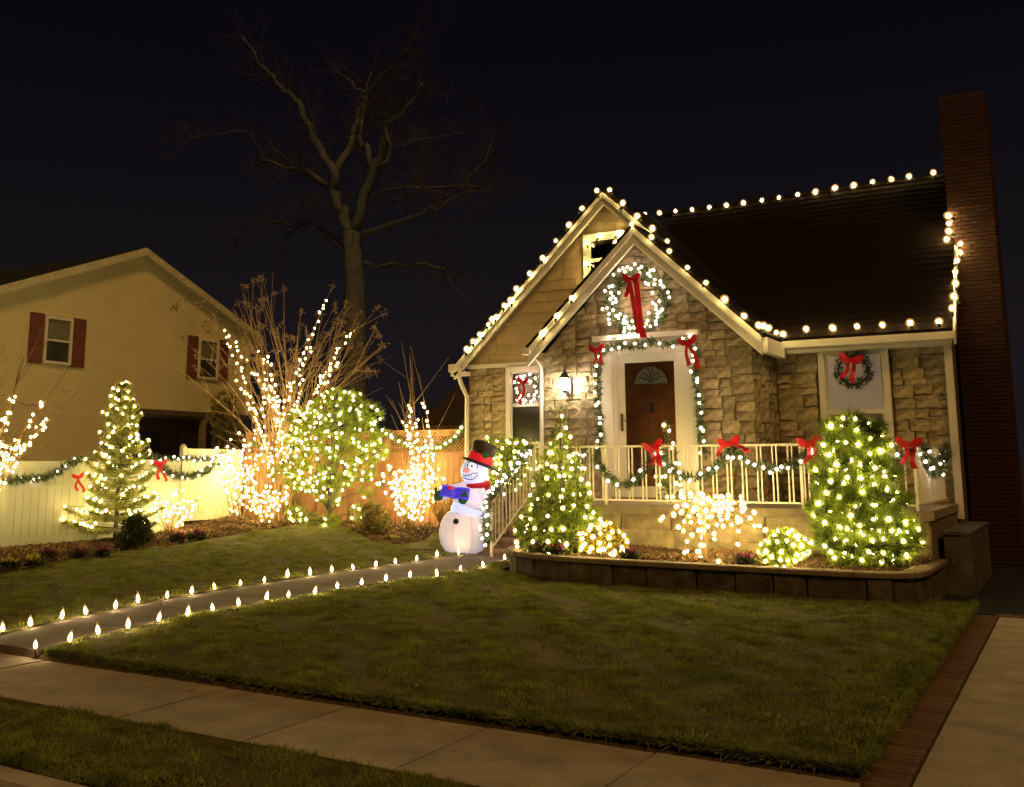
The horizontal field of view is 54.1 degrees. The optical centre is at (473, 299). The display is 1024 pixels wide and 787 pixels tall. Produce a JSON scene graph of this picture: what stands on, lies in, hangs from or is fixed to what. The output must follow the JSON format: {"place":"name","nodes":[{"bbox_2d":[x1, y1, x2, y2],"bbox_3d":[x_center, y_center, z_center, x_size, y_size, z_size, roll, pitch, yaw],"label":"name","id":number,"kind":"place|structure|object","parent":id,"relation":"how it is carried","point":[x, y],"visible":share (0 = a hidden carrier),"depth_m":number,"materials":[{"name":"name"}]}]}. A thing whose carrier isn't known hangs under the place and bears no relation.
{"place":"outdoors","nodes":[
{"label":"outdoors","id":0,"kind":"place"},
{"bbox_2d":[0,521,477,635],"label":"side lawn","id":1,"kind":"structure","parent":0,"point":[101,606],"depth_m":14.58,"materials":[{"name":"green plant"}]},
{"bbox_2d":[266,386,391,527],"bbox_3d":[-3.022,3.268,20.820,2.765,3.050,1.480,0,-9,1],"label":"bush","id":2,"kind":"object","parent":1,"relation":"on","point":[328,482],"visible":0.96,"depth_m":20.80,"materials":[{"name":"green plant"}]},
{"bbox_2d":[272,389,387,525],"bbox_3d":[-2.990,3.264,20.837,2.490,2.882,1.268,0,-9,-2],"label":"light string","id":3,"kind":"object","parent":2,"relation":"attached to","point":[306,412],"visible":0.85,"depth_m":20.76,"materials":[{"name":"white glass"}]},
{"bbox_2d":[0,653,859,786],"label":"sidewalk","id":4,"kind":"structure","parent":0,"point":[482,756],"depth_m":6.04,"materials":[{"name":"concrete"}]},
{"bbox_2d":[0,560,902,785],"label":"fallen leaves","id":5,"kind":"object","parent":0,"point":[543,648],"visible":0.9,"depth_m":11.14,"materials":[{"name":"brown plant"}]},
{"bbox_2d":[0,491,976,786],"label":"terrain","id":6,"kind":"structure","parent":0,"point":[710,755],"depth_m":6.27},
{"bbox_2d":[0,325,79,487],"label":"bare shrub","id":7,"kind":"object","parent":6,"relation":"on","point":[22,433],"visible":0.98,"depth_m":17.54,"materials":[{"name":"plant"}]},
{"bbox_2d":[0,395,46,486],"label":"light string","id":8,"kind":"object","parent":7,"relation":"attached to","point":[18,446],"visible":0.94,"depth_m":17.49,"materials":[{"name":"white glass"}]},
{"bbox_2d":[61,378,166,542],"bbox_3d":[-7.018,3.161,19.694,1.851,3.250,2.080,-6,-11,30],"label":"spruce tree","id":9,"kind":"object","parent":6,"relation":"on","point":[120,457],"visible":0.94,"depth_m":19.55,"materials":[{"name":"green plant"}]},
{"bbox_2d":[62,382,165,528],"bbox_3d":[-7.019,3.025,19.706,1.763,2.883,1.962,-6,-11,30],"label":"light string","id":10,"kind":"object","parent":9,"relation":"attached to","point":[96,498],"visible":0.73,"depth_m":19.59,"materials":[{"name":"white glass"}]},
{"bbox_2d":[0,444,243,546],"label":"white fence","id":11,"kind":"object","parent":6,"relation":"on","point":[32,513],"visible":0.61,"depth_m":19.71,"materials":[{"name":"plastic"}]},
{"bbox_2d":[0,454,88,486],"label":"garland","id":12,"kind":"object","parent":11,"relation":"attached to","point":[57,472],"visible":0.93,"depth_m":19.10,"materials":[{"name":"green plant"}]},
{"bbox_2d":[150,458,221,481],"bbox_3d":[-6.238,3.721,21.922,0.318,0.588,2.071,-6,-11,33],"label":"garland","id":13,"kind":"object","parent":11,"relation":"attached to","point":[179,476],"visible":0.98,"depth_m":21.91,"materials":[{"name":"green plant"}]},
{"bbox_2d":[148,450,226,462],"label":"garland","id":14,"kind":"object","parent":11,"relation":"attached to","point":[184,458],"visible":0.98,"depth_m":21.88,"materials":[{"name":"green plant"}]},
{"bbox_2d":[0,248,263,461],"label":"neighbour house","id":15,"kind":"structure","parent":6,"relation":"on","point":[114,319],"depth_m":29.36,"materials":[{"name":"beige paint"}]},
{"bbox_2d":[27,312,86,367],"bbox_3d":[-11.483,1.132,27.728,0.070,1.380,1.800,-6,-11,30],"label":"window","id":16,"kind":"structure","parent":15,"relation":"in","point":[68,348],"depth_m":27.70,"materials":[{"name":"white paint"}]},
{"bbox_2d":[127,431,160,459],"bbox_3d":[-10.604,4.907,31.638,0.030,1.500,1.800,-6,-11,30],"label":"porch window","id":17,"kind":"structure","parent":15,"relation":"in","point":[155,437],"depth_m":32.13,"materials":[{"name":"black glass"}]},
{"bbox_2d":[178,433,197,455],"bbox_3d":[-9.506,5.508,33.412,0.030,2.100,0.900,-6,-11,30],"label":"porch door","id":18,"kind":"structure","parent":15,"relation":"in","point":[190,440],"depth_m":33.51,"materials":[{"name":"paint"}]},
{"bbox_2d":[186,335,228,382],"bbox_3d":[-8.591,1.935,32.526,0.070,1.380,1.800,-6,-11,30],"label":"window","id":19,"kind":"structure","parent":15,"relation":"in","point":[204,349],"depth_m":32.47,"materials":[{"name":"white paint"}]},
{"bbox_2d":[112,513,155,550],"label":"boxwood bush","id":20,"kind":"object","parent":6,"relation":"on","point":[139,531],"visible":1,"depth_m":17.84,"materials":[{"name":"green plant"}]},
{"bbox_2d":[151,485,203,532],"bbox_3d":[-6.259,4.343,20.961,1.319,1.098,1.358,-9,-13,43],"label":"bare shrub","id":21,"kind":"object","parent":6,"relation":"on","point":[170,525],"visible":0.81,"depth_m":20.90,"materials":[{"name":"plant"}]},
{"bbox_2d":[151,490,198,526],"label":"light string","id":22,"kind":"object","parent":21,"relation":"attached to","point":[191,511],"visible":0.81,"depth_m":20.87,"materials":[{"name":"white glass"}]},
{"bbox_2d":[204,389,244,450],"bbox_3d":[-7.036,4.315,28.205,1.239,3.650,1.309,-6,-11,30],"label":"arborvitae","id":23,"kind":"object","parent":6,"relation":"on","point":[219,424],"visible":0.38,"depth_m":28.21,"materials":[{"name":"green plant"}]},
{"bbox_2d":[212,419,270,519],"bbox_3d":[-5.321,3.798,22.474,1.235,2.233,1.272,-6,-11,30],"label":"bare shrub","id":24,"kind":"object","parent":6,"relation":"on","point":[234,515],"visible":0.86,"depth_m":22.29,"materials":[{"name":"plant"}]},
{"bbox_2d":[211,430,271,513],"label":"light string","id":25,"kind":"object","parent":24,"relation":"attached to","point":[238,475],"visible":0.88,"depth_m":22.37,"materials":[{"name":"white glass"}]},
{"bbox_2d":[0,694,485,786],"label":"verge","id":26,"kind":"structure","parent":6,"relation":"on","point":[229,771],"depth_m":5.47,"materials":[{"name":"green plant"}]},
{"bbox_2d":[0,514,494,574],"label":"mulch chips","id":27,"kind":"object","parent":6,"relation":"on","point":[28,548],"visible":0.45,"depth_m":19.54,"materials":[{"name":"brown wood"}]},
{"bbox_2d":[0,556,22,570],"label":"yellow mum","id":28,"kind":"object","parent":27,"relation":"on","point":[8,562],"visible":1,"depth_m":14.77,"materials":[{"name":"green plant"}]},
{"bbox_2d":[18,551,47,568],"bbox_3d":[-6.592,3.920,15.036,0.451,0.291,0.427,5,-11,-29],"label":"yellow mum","id":29,"kind":"object","parent":27,"relation":"on","point":[34,560],"visible":1,"depth_m":15.00,"materials":[{"name":"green plant"}]},
{"bbox_2d":[66,545,91,559],"bbox_3d":[-6.430,4.127,16.312,0.456,0.281,0.486,-1,-9,4],"label":"ornamental kale","id":30,"kind":"object","parent":27,"relation":"on","point":[77,553],"visible":0.99,"depth_m":16.23,"materials":[{"name":"purple plant"}]},
{"bbox_2d":[89,546,113,557],"bbox_3d":[-6.154,4.182,16.578,0.429,0.267,0.424,-6,-11,30],"label":"ornamental kale","id":31,"kind":"object","parent":27,"relation":"on","point":[101,551],"visible":0.99,"depth_m":16.52,"materials":[{"name":"purple plant"}]},
{"bbox_2d":[186,528,210,541],"bbox_3d":[-5.431,4.624,19.668,0.537,0.314,0.525,-6,-11,30],"label":"ornamental kale","id":32,"kind":"object","parent":27,"relation":"on","point":[197,534],"visible":0.98,"depth_m":19.60,"materials":[{"name":"purple plant"}]},
{"bbox_2d":[0,553,508,655],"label":"front walk","id":33,"kind":"structure","parent":6,"relation":"on","point":[55,634],"depth_m":11.51,"materials":[{"name":"concrete"}]},
{"bbox_2d":[245,483,290,523],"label":"bare shrub","id":34,"kind":"object","parent":6,"relation":"on","point":[264,521],"visible":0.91,"depth_m":21.56,"materials":[{"name":"brown plant"}]},
{"bbox_2d":[241,485,287,521],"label":"light string","id":35,"kind":"object","parent":34,"relation":"attached to","point":[272,499],"visible":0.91,"depth_m":21.59,"materials":[{"name":"white glass"}]},
{"bbox_2d":[170,273,388,520],"bbox_3d":[-4.307,2.162,22.370,4.917,5.409,5.382,1,-9,-3],"label":"hydrangea tree","id":36,"kind":"object","parent":6,"relation":"on","point":[276,484],"visible":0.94,"depth_m":22.29,"materials":[{"name":"plant"}]},
{"bbox_2d":[226,300,350,476],"bbox_3d":[-4.237,2.103,22.912,3.160,4.063,3.071,2,-10,-9],"label":"light string","id":37,"kind":"object","parent":36,"relation":"attached to","point":[330,369],"visible":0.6,"depth_m":22.34,"materials":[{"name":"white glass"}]},
{"bbox_2d":[243,429,464,524],"bbox_3d":[-2.663,3.944,21.823,6.121,2.190,0.120,-6,-11,30],"label":"cedar fence","id":38,"kind":"object","parent":6,"relation":"on","point":[446,463],"visible":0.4,"depth_m":21.39,"materials":[{"name":"brown wood"}]},
{"bbox_2d":[378,420,464,452],"bbox_3d":[-1.048,2.859,20.887,2.436,0.783,0.306,-6,-11,30],"label":"garland","id":39,"kind":"object","parent":38,"relation":"attached to","point":[395,438],"visible":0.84,"depth_m":20.70,"materials":[{"name":"green plant"}]},
{"bbox_2d":[356,497,391,534],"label":"yellow green shrub","id":40,"kind":"object","parent":6,"relation":"on","point":[373,522],"visible":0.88,"depth_m":19.62,"materials":[{"name":"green plant"}]},
{"bbox_2d":[378,450,446,529],"bbox_3d":[-1.233,3.756,19.854,1.413,1.568,1.599,0,-9,1],"label":"bare shrub","id":41,"kind":"object","parent":6,"relation":"on","point":[407,523],"visible":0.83,"depth_m":19.79,"materials":[{"name":"brown plant"}]},
{"bbox_2d":[376,454,444,518],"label":"light string","id":42,"kind":"object","parent":41,"relation":"attached to","point":[408,492],"visible":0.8,"depth_m":19.79,"materials":[{"name":"white glass"}]},
{"bbox_2d":[373,347,452,528],"bbox_3d":[-1.262,2.716,20.215,1.545,3.703,1.419,3,-10,-19],"label":"young tree","id":43,"kind":"object","parent":6,"relation":"on","point":[411,456],"visible":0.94,"depth_m":20.22,"materials":[{"name":"brown plant"}]},
{"bbox_2d":[402,403,433,520],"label":"light string","id":44,"kind":"object","parent":43,"relation":"attached to","point":[418,457],"visible":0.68,"depth_m":20.25,"materials":[{"name":"white glass"}]},
{"bbox_2d":[412,472,461,525],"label":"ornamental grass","id":45,"kind":"object","parent":6,"relation":"on","point":[443,511],"depth_m":19.57,"materials":[{"name":"plant"}]},
{"bbox_2d":[415,384,468,451],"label":"back garage","id":46,"kind":"structure","parent":6,"relation":"on","point":[454,417],"depth_m":31.96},
{"bbox_2d":[404,439,499,553],"bbox_3d":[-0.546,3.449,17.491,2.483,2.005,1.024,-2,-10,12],"label":"inflatable snowman","id":47,"kind":"object","parent":6,"relation":"on","point":[458,528],"visible":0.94,"depth_m":17.16,"materials":[{"name":"fabric"}]},
{"bbox_2d":[481,432,544,536],"bbox_3d":[0.700,3.466,18.817,1.424,1.961,0.986,-6,-11,30],"label":"yew bush","id":48,"kind":"object","parent":6,"relation":"on","point":[509,455],"visible":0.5,"depth_m":18.75,"materials":[{"name":"green plant"}]},
{"bbox_2d":[506,544,947,603],"bbox_3d":[2.902,3.630,13.353,6.019,0.435,2.355,-6,-11,30],"label":"raised planter","id":49,"kind":"object","parent":6,"relation":"on","point":[922,584],"visible":0.77,"depth_m":11.99,"materials":[{"name":"stone"}]},
{"bbox_2d":[524,540,940,570],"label":"mulch chips","id":50,"kind":"object","parent":49,"relation":"in","point":[677,554],"visible":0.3,"depth_m":13.07,"materials":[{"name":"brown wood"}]},
{"bbox_2d":[542,542,568,554],"bbox_3d":[1.126,3.405,13.604,0.357,0.247,0.421,-6,-11,30],"label":"ornamental kale","id":51,"kind":"object","parent":50,"relation":"on","point":[553,549],"visible":0.97,"depth_m":13.55,"materials":[{"name":"pink plant"}]},
{"bbox_2d":[512,403,603,554],"bbox_3d":[1.240,2.611,14.376,1.288,2.258,1.452,-6,-11,30],"label":"cone evergreen","id":52,"kind":"object","parent":50,"relation":"on","point":[572,520],"visible":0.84,"depth_m":14.07,"materials":[{"name":"green plant"}]},
{"bbox_2d":[514,415,600,553],"bbox_3d":[1.228,2.673,14.353,1.238,2.077,1.380,-6,-11,30],"label":"light string","id":53,"kind":"object","parent":52,"relation":"attached to","point":[562,507],"visible":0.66,"depth_m":14.06,"materials":[{"name":"white glass"}]},
{"bbox_2d":[577,520,630,557],"bbox_3d":[1.771,3.231,13.432,0.705,0.594,0.678,-6,-11,30],"label":"gold shrub","id":54,"kind":"object","parent":50,"relation":"on","point":[617,539],"visible":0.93,"depth_m":13.34,"materials":[{"name":"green plant"}]},
{"bbox_2d":[580,522,627,555],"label":"light string","id":55,"kind":"object","parent":54,"relation":"attached to","point":[592,536],"visible":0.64,"depth_m":13.29,"materials":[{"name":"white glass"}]},
{"bbox_2d":[617,546,644,558],"bbox_3d":[2.057,3.345,13.124,0.367,0.238,0.377,-6,-11,30],"label":"ornamental kale","id":56,"kind":"object","parent":50,"relation":"on","point":[625,553],"visible":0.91,"depth_m":13.07,"materials":[{"name":"pink plant"}]},
{"bbox_2d":[662,493,763,560],"bbox_3d":[3.150,3.057,13.110,1.293,1.040,0.862,-6,-11,30],"label":"weeping shrub","id":57,"kind":"object","parent":50,"relation":"on","point":[700,511],"visible":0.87,"depth_m":13.07,"materials":[{"name":"plant"}]},
{"bbox_2d":[659,492,766,562],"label":"light string","id":58,"kind":"object","parent":57,"relation":"attached to","point":[711,516],"visible":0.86,"depth_m":13.02,"materials":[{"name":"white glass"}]},
{"bbox_2d":[732,552,758,564],"bbox_3d":[3.366,3.197,12.320,0.363,0.228,0.345,0,-9,1],"label":"ornamental kale","id":59,"kind":"object","parent":50,"relation":"on","point":[744,558],"visible":0.98,"depth_m":12.27,"materials":[{"name":"pink plant"}]},
{"bbox_2d":[756,525,813,566],"bbox_3d":[3.809,3.031,12.206,0.711,0.585,0.764,-6,-11,30],"label":"gold shrub","id":60,"kind":"object","parent":50,"relation":"on","point":[774,549],"visible":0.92,"depth_m":12.06,"materials":[{"name":"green plant"}]},
{"bbox_2d":[757,529,811,566],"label":"light string","id":61,"kind":"object","parent":60,"relation":"attached to","point":[792,544],"visible":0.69,"depth_m":12.00,"materials":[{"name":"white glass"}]},
{"bbox_2d":[799,405,932,567],"bbox_3d":[4.668,2.297,12.057,1.697,2.119,1.173,0,-9,-3],"label":"pine tree","id":62,"kind":"object","parent":50,"relation":"on","point":[855,502],"visible":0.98,"depth_m":11.86,"materials":[{"name":"green plant"}]},
{"bbox_2d":[814,417,923,562],"bbox_3d":[4.673,2.324,12.070,1.378,1.886,0.963,1,-9,-4],"label":"light string","id":63,"kind":"object","parent":62,"relation":"attached to","point":[860,478],"visible":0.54,"depth_m":11.84,"materials":[{"name":"white glass"}]},
{"bbox_2d":[448,90,1023,577],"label":"stone house","id":64,"kind":"structure","parent":6,"relation":"on","point":[818,264],"depth_m":17.07,"materials":[{"name":"stone"}]},
{"bbox_2d":[490,448,532,556],"bbox_3d":[0.691,3.460,17.228,0.040,1.840,1.540,-6,-11,30],"label":"stair railing","id":65,"kind":"object","parent":64,"relation":"on","point":[492,545],"visible":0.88,"depth_m":17.10,"materials":[{"name":"metal"}]},
{"bbox_2d":[477,442,533,546],"bbox_3d":[0.621,3.314,17.207,0.371,1.796,1.887,-6,-11,30],"label":"garland","id":66,"kind":"object","parent":65,"relation":"attached to","point":[498,489],"visible":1,"depth_m":16.79,"materials":[{"name":"green plant"}]},
{"bbox_2d":[505,365,543,449],"bbox_3d":[1.072,2.109,19.548,1.060,1.630,0.140,-6,-11,30],"label":"window","id":67,"kind":"structure","parent":64,"relation":"in","point":[522,421],"depth_m":19.66,"materials":[{"name":"white glass"}]},
{"bbox_2d":[513,373,538,403],"bbox_3d":[1.045,1.728,19.484,0.615,0.648,0.249,-6,-11,30],"label":"wreath","id":68,"kind":"object","parent":64,"relation":"attached to","point":[533,381],"visible":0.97,"depth_m":19.43,"materials":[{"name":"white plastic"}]},
{"bbox_2d":[465,189,599,355],"bbox_3d":[1.120,-0.512,19.768,3.044,3.101,0.209,-6,-11,30],"label":"light string","id":69,"kind":"object","parent":64,"relation":"attached to","point":[510,299],"visible":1,"depth_m":19.88,"materials":[{"name":"white glass"}]},
{"bbox_2d":[558,369,571,394],"bbox_3d":[1.632,1.449,17.656,0.220,0.430,0.305,-6,-11,30],"label":"wall lantern","id":70,"kind":"object","parent":64,"relation":"attached to","point":[566,381],"depth_m":17.59,"materials":[{"name":"white glass"}]},
{"bbox_2d":[583,230,624,277],"bbox_3d":[2.506,-0.796,19.170,0.930,1.000,0.140,-6,-11,30],"label":"window","id":71,"kind":"structure","parent":64,"relation":"in","point":[594,254],"depth_m":19.32,"materials":[{"name":"white paint"}]},
{"bbox_2d":[601,263,674,334],"bbox_3d":[2.812,0.013,17.236,1.365,1.351,0.483,-6,-11,30],"label":"wreath","id":72,"kind":"object","parent":64,"relation":"attached to","point":[659,315],"visible":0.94,"depth_m":17.18,"materials":[{"name":"green plant"}]},
{"bbox_2d":[622,272,646,337],"bbox_3d":[2.745,0.101,17.034,0.426,1.121,0.125,-6,-11,30],"label":"long ribbon bow","id":73,"kind":"object","parent":72,"relation":"attached to","point":[637,312],"visible":1,"depth_m":17.04,"materials":[{"name":"red fabric"}]},
{"bbox_2d":[592,333,709,459],"bbox_3d":[2.927,1.641,16.786,2.107,2.119,0.296,-6,-11,30],"label":"garland","id":74,"kind":"object","parent":64,"relation":"attached to","point":[622,346],"visible":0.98,"depth_m":16.90,"materials":[{"name":"green plant"}]},
{"bbox_2d":[588,343,603,363],"bbox_3d":[2.139,0.944,17.226,0.296,0.347,0.082,-11,-12,18],"label":"red bow","id":75,"kind":"object","parent":74,"relation":"attached to","point":[599,348],"visible":1,"depth_m":17.22,"materials":[{"name":"red fabric"}]},
{"bbox_2d":[677,334,700,368],"bbox_3d":[3.545,0.870,16.376,0.340,0.560,0.090,-17,-16,28],"label":"red bow","id":76,"kind":"object","parent":74,"relation":"attached to","point":[691,340],"visible":1,"depth_m":16.38,"materials":[{"name":"red fabric"}]},
{"bbox_2d":[625,361,677,486],"bbox_3d":[3.014,2.105,16.869,0.940,2.200,0.099,-6,-11,30],"label":"front door","id":77,"kind":"structure","parent":64,"relation":"in","point":[650,386],"depth_m":16.92,"materials":[{"name":"brown wood"}]},
{"bbox_2d":[617,352,687,497],"bbox_3d":[2.998,2.096,16.814,1.210,2.400,0.091,-6,-11,30],"label":"storm door","id":78,"kind":"structure","parent":64,"relation":"in","point":[678,357],"depth_m":16.81,"materials":[{"name":"white paint"}]},
{"bbox_2d":[654,420,682,502],"bbox_3d":[3.071,2.553,15.797,0.464,1.365,0.516,0,-9,2],"label":"pencil tree","id":79,"kind":"object","parent":64,"relation":"on","point":[666,481],"visible":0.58,"depth_m":15.74,"materials":[{"name":"plant"}]},
{"bbox_2d":[628,222,749,321],"bbox_3d":[3.563,-0.508,16.746,2.033,1.903,0.187,-6,-11,30],"label":"light string","id":80,"kind":"object","parent":64,"relation":"attached to","point":[724,299],"visible":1,"depth_m":16.65,"materials":[{"name":"white glass"}]},
{"bbox_2d":[533,442,946,510],"bbox_3d":[4.154,2.720,15.577,5.498,0.865,3.370,-6,-11,30],"label":"porch railing","id":81,"kind":"object","parent":64,"relation":"on","point":[929,490],"visible":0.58,"depth_m":14.20,"materials":[{"name":"metal"}]},
{"bbox_2d":[592,449,655,490],"bbox_3d":[2.245,2.485,14.719,1.122,0.671,0.271,-6,-11,30],"label":"garland","id":82,"kind":"object","parent":81,"relation":"attached to","point":[631,482],"visible":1,"depth_m":14.70,"materials":[{"name":"green plant"}]},
{"bbox_2d":[650,447,737,484],"bbox_3d":[3.127,2.331,14.210,1.328,0.598,0.260,-6,-11,30],"label":"garland","id":83,"kind":"object","parent":81,"relation":"attached to","point":[714,467],"visible":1,"depth_m":14.12,"materials":[{"name":"green plant"}]},
{"bbox_2d":[641,439,663,466],"bbox_3d":[2.610,2.218,14.428,0.330,0.384,0.088,-18,-17,28],"label":"red bow","id":84,"kind":"object","parent":83,"relation":"attached to","point":[656,445],"visible":1,"depth_m":14.43,"materials":[{"name":"red fabric"}]},
{"bbox_2d":[725,446,817,473],"bbox_3d":[4.066,2.171,13.677,1.293,0.485,0.262,-6,-11,30],"label":"garland","id":85,"kind":"object","parent":81,"relation":"attached to","point":[780,469],"visible":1,"depth_m":13.69,"materials":[{"name":"green plant"}]},
{"bbox_2d":[715,435,750,456],"bbox_3d":[3.568,2.026,13.883,0.505,0.260,0.088,-17,-17,28],"label":"red bow","id":86,"kind":"object","parent":85,"relation":"attached to","point":[733,441],"visible":1,"depth_m":13.85,"materials":[{"name":"red fabric"}]},
{"bbox_2d":[796,435,820,462],"bbox_3d":[4.492,2.013,13.328,0.330,0.392,0.088,-13,-15,29],"label":"red bow","id":87,"kind":"object","parent":85,"relation":"attached to","point":[801,442],"visible":0.83,"depth_m":13.33,"materials":[{"name":"red fabric"}]},
{"bbox_2d":[810,446,916,470],"bbox_3d":[5.070,2.067,13.095,1.410,0.455,0.270,-6,-11,30],"label":"garland","id":88,"kind":"object","parent":81,"relation":"attached to","point":[900,455],"visible":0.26,"depth_m":12.84,"materials":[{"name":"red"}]},
{"bbox_2d":[895,436,922,468],"bbox_3d":[5.530,1.940,12.714,0.330,0.397,0.088,-2,-9,31],"label":"red bow","id":89,"kind":"object","parent":88,"relation":"attached to","point":[913,444],"visible":0.97,"depth_m":12.71,"materials":[{"name":"red fabric"}]},
{"bbox_2d":[917,440,955,482],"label":"garland","id":90,"kind":"object","parent":81,"relation":"attached to","point":[934,467],"visible":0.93,"depth_m":13.74,"materials":[{"name":"green plant"}]},
{"bbox_2d":[645,171,935,217],"bbox_3d":[6.219,-2.080,20.352,5.868,0.307,0.172,-6,-11,30],"label":"light string","id":91,"kind":"object","parent":64,"relation":"attached to","point":[834,188],"visible":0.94,"depth_m":19.79,"materials":[{"name":"white glass"}]},
{"bbox_2d":[768,452,814,476],"bbox_3d":[5.226,2.860,16.273,1.100,0.820,0.445,-6,-11,30],"label":"porch bench","id":92,"kind":"object","parent":64,"relation":"on","point":[782,455],"visible":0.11,"depth_m":16.50,"materials":[{"name":"brown wood"}]},
{"bbox_2d":[832,350,874,389],"bbox_3d":[6.248,1.153,16.446,0.709,0.705,0.269,-6,-11,30],"label":"wreath","id":93,"kind":"object","parent":64,"relation":"attached to","point":[846,381],"visible":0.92,"depth_m":16.41,"materials":[{"name":"green plant"}]},
{"bbox_2d":[839,352,863,382],"bbox_3d":[6.133,1.109,16.318,0.397,0.473,0.101,7,-4,32],"label":"red bow","id":94,"kind":"object","parent":93,"relation":"attached to","point":[847,360],"visible":1,"depth_m":16.31,"materials":[{"name":"red fabric"}]},
{"bbox_2d":[817,348,900,486],"bbox_3d":[6.285,1.910,16.439,1.190,2.270,0.140,-6,-11,30],"label":"window","id":95,"kind":"structure","parent":64,"relation":"in","point":[875,398],"depth_m":16.51,"materials":[{"name":"white glass"}]},
{"bbox_2d":[804,319,940,335],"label":"light string","id":96,"kind":"object","parent":64,"relation":"attached to","point":[938,321],"visible":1,"depth_m":16.20,"materials":[{"name":"white glass"}]},
{"bbox_2d":[945,214,962,315],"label":"light string","id":97,"kind":"object","parent":64,"relation":"attached to","point":[955,282],"visible":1,"depth_m":17.14,"materials":[{"name":"white glass"}]},
{"bbox_2d":[852,598,980,776],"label":"grass","id":98,"kind":"structure","parent":6,"relation":"on","point":[873,748],"depth_m":6.63,"materials":[{"name":"green plant"}]},
{"bbox_2d":[43,560,970,777],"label":"front lawn","id":99,"kind":"structure","parent":0,"point":[547,653],"depth_m":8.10,"materials":[{"name":"green plant"}]},
{"bbox_2d":[0,0,1023,471],"label":"sky","id":100,"kind":"structure","parent":0,"point":[663,105],"materials":[{"name":"black"}]},
{"bbox_2d":[242,471,1023,505],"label":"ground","id":101,"kind":"structure","parent":0,"point":[1022,476],"depth_m":114.30,"materials":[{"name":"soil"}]},
{"bbox_2d":[0,765,86,786],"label":"kerb","id":102,"kind":"structure","parent":101,"relation":"on","point":[10,777],"depth_m":5.12,"materials":[{"name":"concrete"}]},
{"bbox_2d":[140,0,541,452],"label":"bare tree","id":103,"kind":"object","parent":101,"relation":"on","point":[350,249],"visible":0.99,"depth_m":35.72,"materials":[{"name":"brown plant"}]},
{"bbox_2d":[864,567,1023,786],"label":"driveway","id":104,"kind":"structure","parent":0,"point":[963,725],"depth_m":6.60,"materials":[{"name":"concrete"}]},
{"bbox_2d":[942,521,991,595],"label":"retaining wall","id":105,"kind":"structure","parent":104,"relation":"on","point":[967,558],"depth_m":12.90,"materials":[{"name":"stone"}]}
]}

